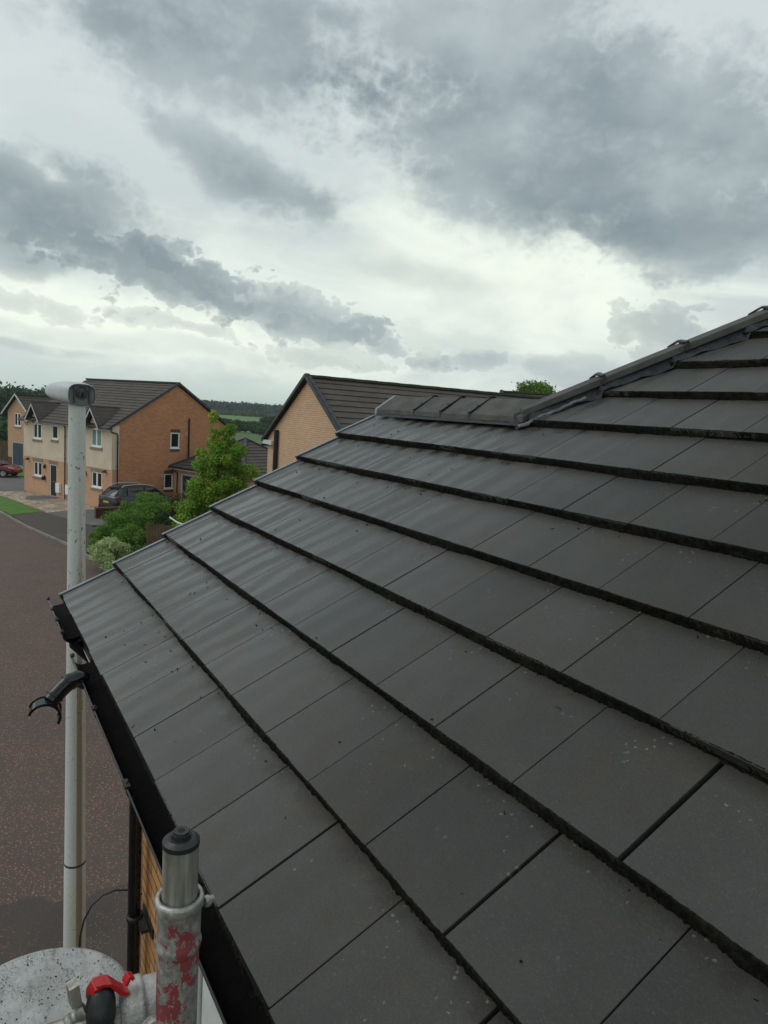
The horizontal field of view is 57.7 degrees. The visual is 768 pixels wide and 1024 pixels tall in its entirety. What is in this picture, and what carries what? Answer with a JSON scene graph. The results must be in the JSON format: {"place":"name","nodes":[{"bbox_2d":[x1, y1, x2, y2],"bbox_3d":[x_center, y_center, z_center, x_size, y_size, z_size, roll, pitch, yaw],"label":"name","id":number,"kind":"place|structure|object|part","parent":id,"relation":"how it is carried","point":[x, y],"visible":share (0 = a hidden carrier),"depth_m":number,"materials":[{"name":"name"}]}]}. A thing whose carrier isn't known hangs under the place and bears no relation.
{"place":"outdoors","nodes":[
{"label":"outdoors","id":0,"kind":"place"},
{"bbox_2d":[0,463,25,490],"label":"parking court","id":1,"kind":"object","parent":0,"point":[11,483],"visible":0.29,"depth_m":50.12,"materials":[{"name":"grey asphalt"}]},
{"bbox_2d":[0,458,22,477],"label":"parked car","id":2,"kind":"object","parent":1,"relation":"on","point":[7,469],"visible":1,"depth_m":53.50,"materials":[{"name":"red metal"}]},
{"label":"windows","id":3,"kind":"part","parent":2,"relation":"part of","materials":[{"name":"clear glass"}]},
{"bbox_2d":[0,496,41,515],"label":"lawn","id":4,"kind":"structure","parent":0,"point":[10,507],"depth_m":40.02,"materials":[{"name":"green plant"}]},
{"bbox_2d":[1,393,51,465],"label":"brick house","id":5,"kind":"structure","parent":0,"point":[15,407],"depth_m":62.78,"materials":[{"name":"orange brick"}]},
{"bbox_2d":[13,413,20,428],"bbox_3d":[-32.818,-8.177,62.492,1.150,1.350,0.120,9,9,31],"label":"window","id":6,"kind":"structure","parent":5,"relation":"in","point":[17,415],"depth_m":62.50,"materials":[{"name":"white plastic"}]},
{"bbox_2d":[13,442,22,465],"bbox_3d":[-33.004,-5.195,62.966,1.616,2.040,0.030,9,9,31],"label":"garage door","id":7,"kind":"structure","parent":5,"relation":"in","point":[17,447],"depth_m":62.96,"materials":[{"name":"blue metal"}]},
{"bbox_2d":[11,512,94,553],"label":"footpath","id":8,"kind":"structure","parent":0,"point":[52,525],"depth_m":35.91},
{"bbox_2d":[0,879,141,972],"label":"pavement","id":9,"kind":"structure","parent":0,"point":[29,925],"depth_m":8.99,"materials":[{"name":"grey asphalt"}]},
{"bbox_2d":[45,381,94,947],"bbox_3d":[-2.321,2.534,5.093,0.220,6.877,0.515,-4,11,-44],"label":"street lamp","id":10,"kind":"object","parent":9,"relation":"on","point":[77,397],"visible":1,"depth_m":4.76,"materials":[{"name":"grey metal"}]},
{"bbox_2d":[0,514,142,870],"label":"road","id":11,"kind":"structure","parent":0,"point":[33,570],"depth_m":14.15,"materials":[{"name":"grey asphalt"}]},
{"bbox_2d":[0,510,101,563],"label":"kerb","id":12,"kind":"structure","parent":11,"relation":"on","point":[36,530],"depth_m":33.97,"materials":[{"name":"grey concrete"}]},
{"bbox_2d":[0,836,142,905],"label":"road patch","id":13,"kind":"object","parent":11,"relation":"on","point":[106,866],"depth_m":9.94,"materials":[{"name":"grey asphalt"}]},
{"bbox_2d":[45,509,199,526],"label":"driveway","id":14,"kind":"structure","parent":0,"point":[92,520],"depth_m":38.48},
{"bbox_2d":[98,482,174,510],"bbox_3d":[-14.571,-0.916,41.645,2.138,1.760,4.512,9,10,35],"label":"parked car","id":15,"kind":"object","parent":14,"relation":"on","point":[113,495],"visible":0.39,"depth_m":40.14,"materials":[{"name":"grey metal"}]},
{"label":"windows","id":16,"kind":"part","parent":15,"relation":"part of","materials":[{"name":"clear glass"}]},
{"bbox_2d":[4,420,267,555],"bbox_3d":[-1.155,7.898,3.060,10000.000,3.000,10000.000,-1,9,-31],"label":"ground","id":17,"kind":"structure","parent":0,"point":[255,437],"depth_m":184.31,"materials":[{"name":"green plant"}]},
{"bbox_2d":[0,440,7,461],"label":"timber fence","id":18,"kind":"object","parent":17,"relation":"on","point":[3,449],"visible":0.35,"depth_m":65.09,"materials":[{"name":"brown wood"}]},
{"bbox_2d":[0,416,7,440],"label":"hedgerow","id":19,"kind":"object","parent":17,"relation":"on","point":[3,430],"visible":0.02,"depth_m":85.69,"materials":[{"name":"green plant"}]},
{"bbox_2d":[7,467,23,476],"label":"lawn","id":20,"kind":"structure","parent":17,"relation":"on","point":[18,475],"depth_m":55.38,"materials":[{"name":"green plant"}]},
{"bbox_2d":[0,381,46,422],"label":"woodland","id":21,"kind":"object","parent":17,"relation":"on","point":[6,393],"visible":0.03,"depth_m":177.14,"materials":[{"name":"green plant"}]},
{"bbox_2d":[0,491,97,511],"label":"driveway","id":22,"kind":"structure","parent":17,"relation":"on","point":[53,505],"depth_m":42.72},
{"bbox_2d":[25,495,59,499],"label":"garden path","id":23,"kind":"structure","parent":22,"relation":"on","point":[40,497],"depth_m":44.38,"materials":[{"name":"grey concrete"}]},
{"bbox_2d":[87,525,113,546],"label":"bush","id":24,"kind":"object","parent":17,"relation":"on","point":[96,536],"visible":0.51,"depth_m":30.99,"materials":[{"name":"green plant"}]},
{"bbox_2d":[94,506,120,517],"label":"garden wall","id":25,"kind":"structure","parent":17,"relation":"on","point":[99,512],"depth_m":38.49,"materials":[{"name":"brick"}]},
{"bbox_2d":[86,534,132,571],"bbox_3d":[-10.659,1.707,27.336,1.905,1.500,2.356,-1,9,-31],"label":"bush","id":26,"kind":"object","parent":17,"relation":"on","point":[107,552],"visible":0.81,"depth_m":27.03,"materials":[{"name":"green plant"}]},
{"bbox_2d":[97,507,145,537],"bbox_3d":[-11.349,0.783,31.072,2.606,2.101,2.731,-1,9,-31],"label":"bush","id":27,"kind":"object","parent":17,"relation":"on","point":[119,520],"visible":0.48,"depth_m":30.61,"materials":[{"name":"green plant"}]},
{"bbox_2d":[18,378,233,505],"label":"semi detached house","id":28,"kind":"structure","parent":17,"relation":"on","point":[148,433],"depth_m":44.34,"materials":[{"name":"brick"}]},
{"bbox_2d":[32,423,41,441],"bbox_3d":[-22.785,-5.227,45.869,1.190,1.200,0.120,9,10,35],"label":"window","id":29,"kind":"structure","parent":28,"relation":"in","point":[37,427],"depth_m":45.88,"materials":[{"name":"white plastic"}]},
{"bbox_2d":[32,461,41,479],"bbox_3d":[-22.930,-2.767,46.224,1.210,1.140,0.120,9,10,35],"label":"window","id":30,"kind":"structure","parent":28,"relation":"in","point":[37,465],"depth_m":46.24,"materials":[{"name":"white plastic"}]},
{"bbox_2d":[51,465,56,495],"bbox_3d":[-21.426,-2.038,45.244,0.720,1.970,0.071,9,10,35],"label":"door","id":31,"kind":"structure","parent":28,"relation":"in","point":[53,468],"depth_m":45.25,"materials":[{"name":"grey"}]},
{"bbox_2d":[50,425,58,442],"bbox_3d":[-21.074,-5.006,44.670,0.890,1.080,0.120,9,10,35],"label":"window","id":32,"kind":"structure","parent":28,"relation":"in","point":[54,428],"depth_m":44.71,"materials":[{"name":"white plastic"}]},
{"bbox_2d":[90,428,101,450],"bbox_3d":[-17.328,-4.380,42.058,1.270,1.260,0.120,9,10,35],"label":"window","id":33,"kind":"structure","parent":28,"relation":"in","point":[96,434],"depth_m":42.05,"materials":[{"name":"white plastic"}]},
{"bbox_2d":[90,471,102,491],"bbox_3d":[-17.455,-1.867,42.406,1.260,1.140,0.120,9,10,35],"label":"window","id":34,"kind":"structure","parent":28,"relation":"in","point":[96,476],"depth_m":42.39,"materials":[{"name":"white plastic"}]},
{"bbox_2d":[163,474,172,489],"bbox_3d":[-13.856,-1.955,44.820,0.110,1.020,0.740,9,10,35],"label":"window","id":35,"kind":"structure","parent":28,"relation":"in","point":[168,478],"depth_m":44.84,"materials":[{"name":"white plastic"}]},
{"bbox_2d":[170,433,179,448],"bbox_3d":[-13.429,-4.572,44.815,0.110,1.050,0.760,9,10,35],"label":"window","id":36,"kind":"structure","parent":28,"relation":"in","point":[174,444],"depth_m":44.84,"materials":[{"name":"white plastic"}]},
{"bbox_2d":[107,499,145,530],"bbox_3d":[-11.853,0.487,32.382,2.186,2.126,1.995,6,8,12],"label":"bush","id":37,"kind":"object","parent":17,"relation":"on","point":[133,505],"visible":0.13,"depth_m":32.26,"materials":[{"name":"green plant"}]},
{"bbox_2d":[110,522,145,553],"bbox_3d":[-10.742,1.293,29.339,2.328,1.731,2.443,3,8,-4],"label":"bush","id":38,"kind":"object","parent":17,"relation":"on","point":[135,540],"visible":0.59,"depth_m":28.99,"materials":[{"name":"green plant"}]},
{"bbox_2d":[112,490,169,522],"bbox_3d":[-11.606,0.145,34.151,3.342,2.592,2.405,-1,9,-31],"label":"bush","id":39,"kind":"object","parent":17,"relation":"on","point":[146,498],"visible":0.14,"depth_m":33.62,"materials":[{"name":"green plant"}]},
{"bbox_2d":[136,500,174,530],"bbox_3d":[-10.636,0.630,32.067,2.041,2.444,3.036,4,8,-1],"label":"bush","id":40,"kind":"object","parent":17,"relation":"on","point":[152,511],"visible":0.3,"depth_m":31.83,"materials":[{"name":"green plant"}]},
{"bbox_2d":[140,490,172,514],"bbox_3d":[-11.549,-0.037,36.295,2.633,2.220,2.523,-1,9,-31],"label":"bush","id":41,"kind":"object","parent":17,"relation":"on","point":[152,495],"visible":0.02,"depth_m":35.99,"materials":[{"name":"green plant"}]},
{"bbox_2d":[143,510,173,540],"bbox_3d":[-9.519,1.002,30.016,2.252,2.071,1.974,-1,9,-31],"label":"bush","id":42,"kind":"object","parent":17,"relation":"on","point":[164,519],"visible":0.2,"depth_m":30.10,"materials":[{"name":"green plant"}]},
{"bbox_2d":[146,523,175,545],"bbox_3d":[-6.496,1.696,25.963,4.910,2.210,0.130,5,8,6],"label":"timber fence","id":43,"kind":"object","parent":17,"relation":"on","point":[153,535],"visible":0.1,"depth_m":26.03,"materials":[{"name":"brown wood"}]},
{"bbox_2d":[165,500,183,524],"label":"bush","id":44,"kind":"object","parent":17,"relation":"on","point":[173,512],"visible":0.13,"depth_m":32.90,"materials":[{"name":"green plant"}]},
{"bbox_2d":[165,492,195,517],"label":"bush","id":45,"kind":"object","parent":17,"relation":"on","point":[174,497],"visible":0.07,"depth_m":35.04,"materials":[{"name":"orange plant"}]},
{"bbox_2d":[170,409,264,525],"bbox_3d":[-7.070,-1.019,29.309,2.971,6.589,3.668,9,9,31],"label":"tree","id":46,"kind":"object","parent":17,"relation":"on","point":[217,462],"visible":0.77,"depth_m":28.78,"materials":[{"name":"green plant"}]},
{"bbox_2d":[168,437,267,500],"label":"garage","id":47,"kind":"structure","parent":17,"relation":"on","point":[184,469],"depth_m":44.51,"materials":[{"name":"brick"}]},
{"bbox_2d":[182,475,203,500],"bbox_3d":[-12.044,-1.228,44.155,2.163,1.985,0.030,9,10,35],"label":"garage door","id":48,"kind":"structure","parent":47,"relation":"in","point":[184,477],"depth_m":44.54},
{"bbox_2d":[222,418,231,423],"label":"tree","id":49,"kind":"object","parent":17,"relation":"on","point":[227,420],"visible":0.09,"depth_m":245.98,"materials":[{"name":"green plant"}]},
{"bbox_2d":[230,418,247,431],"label":"tree","id":50,"kind":"object","parent":17,"relation":"on","point":[238,423],"visible":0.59,"depth_m":232.43,"materials":[{"name":"green plant"}]},
{"bbox_2d":[199,398,282,416],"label":"woodland","id":51,"kind":"object","parent":17,"relation":"on","point":[245,406],"visible":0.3,"depth_m":632.63,"materials":[{"name":"green plant"}]},
{"bbox_2d":[240,420,262,433],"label":"tree","id":52,"kind":"object","parent":17,"relation":"on","point":[251,426],"visible":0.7,"depth_m":232.18,"materials":[{"name":"green plant"}]},
{"bbox_2d":[255,423,268,434],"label":"tree","id":53,"kind":"object","parent":17,"relation":"on","point":[261,429],"visible":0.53,"depth_m":216.05,"materials":[{"name":"green plant"}]},
{"bbox_2d":[259,416,275,424],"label":"tree","id":54,"kind":"object","parent":17,"relation":"on","point":[267,419],"visible":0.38,"depth_m":288.76,"materials":[{"name":"green plant"}]},
{"bbox_2d":[512,379,556,393],"bbox_3d":[12.475,-5.892,58.690,5.092,10.677,4.703,7,8,20],"label":"tree","id":55,"kind":"object","parent":17,"relation":"on","point":[538,387],"visible":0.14,"depth_m":57.08,"materials":[{"name":"green plant"}]},
{"bbox_2d":[219,414,263,421],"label":"field","id":56,"kind":"structure","parent":0,"point":[244,418],"depth_m":528.22,"materials":[{"name":"green plant"}]},
{"bbox_2d":[211,408,277,416],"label":"hedgerow","id":57,"kind":"object","parent":56,"relation":"on","point":[244,413],"visible":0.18,"depth_m":612.44,"materials":[{"name":"green plant"}]},
{"bbox_2d":[0,0,767,404],"label":"sky","id":58,"kind":"structure","parent":0,"point":[230,201],"materials":[{"name":"grey"}]},
{"bbox_2d":[28,305,767,1023],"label":"house","id":59,"kind":"structure","parent":0,"point":[434,709],"depth_m":1.92,"materials":[{"name":"tile"}]},
{"bbox_2d":[78,889,141,947],"bbox_3d":[-1.634,2.923,4.157,0.355,1.464,0.011,-1,9,-31],"label":"cable","id":60,"kind":"object","parent":59,"relation":"attached to","point":[93,903],"visible":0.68,"depth_m":4.01,"materials":[{"name":"black rubber"}]},
{"bbox_2d":[197,966,222,1023],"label":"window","id":61,"kind":"structure","parent":59,"relation":"in","point":[207,1013],"depth_m":3.13,"materials":[{"name":"white plastic"}]},
{"bbox_2d":[261,373,543,472],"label":"gable house","id":62,"kind":"structure","parent":0,"point":[315,410],"depth_m":24.81,"materials":[{"name":"brick"}]},
{"bbox_2d":[499,390,550,396],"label":"brick house","id":63,"kind":"structure","parent":0,"point":[528,393],"depth_m":40.74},
{"bbox_3d":[-0.688,4.134,1.213,1.000,4.963,2.750,-1,9,-31],"label":"scaffold deck","id":64,"kind":"object","parent":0,"visible":0},
{"bbox_2d":[0,947,125,1023],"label":"tub","id":65,"kind":"object","parent":64,"relation":"on","point":[33,990],"visible":0.75,"depth_m":1.80,"materials":[{"name":"white paint"}]},
{"bbox_2d":[41,826,214,1023],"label":"scaffold tower","id":66,"kind":"structure","parent":64,"relation":"on","point":[166,992],"depth_m":0.86,"materials":[{"name":"grey metal"}]},
{"bbox_2d":[63,971,134,1023],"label":"scaffold brace","id":67,"kind":"object","parent":66,"relation":"attached to","point":[99,1007],"visible":1,"depth_m":0.92,"materials":[{"name":"red metal"}]}
]}

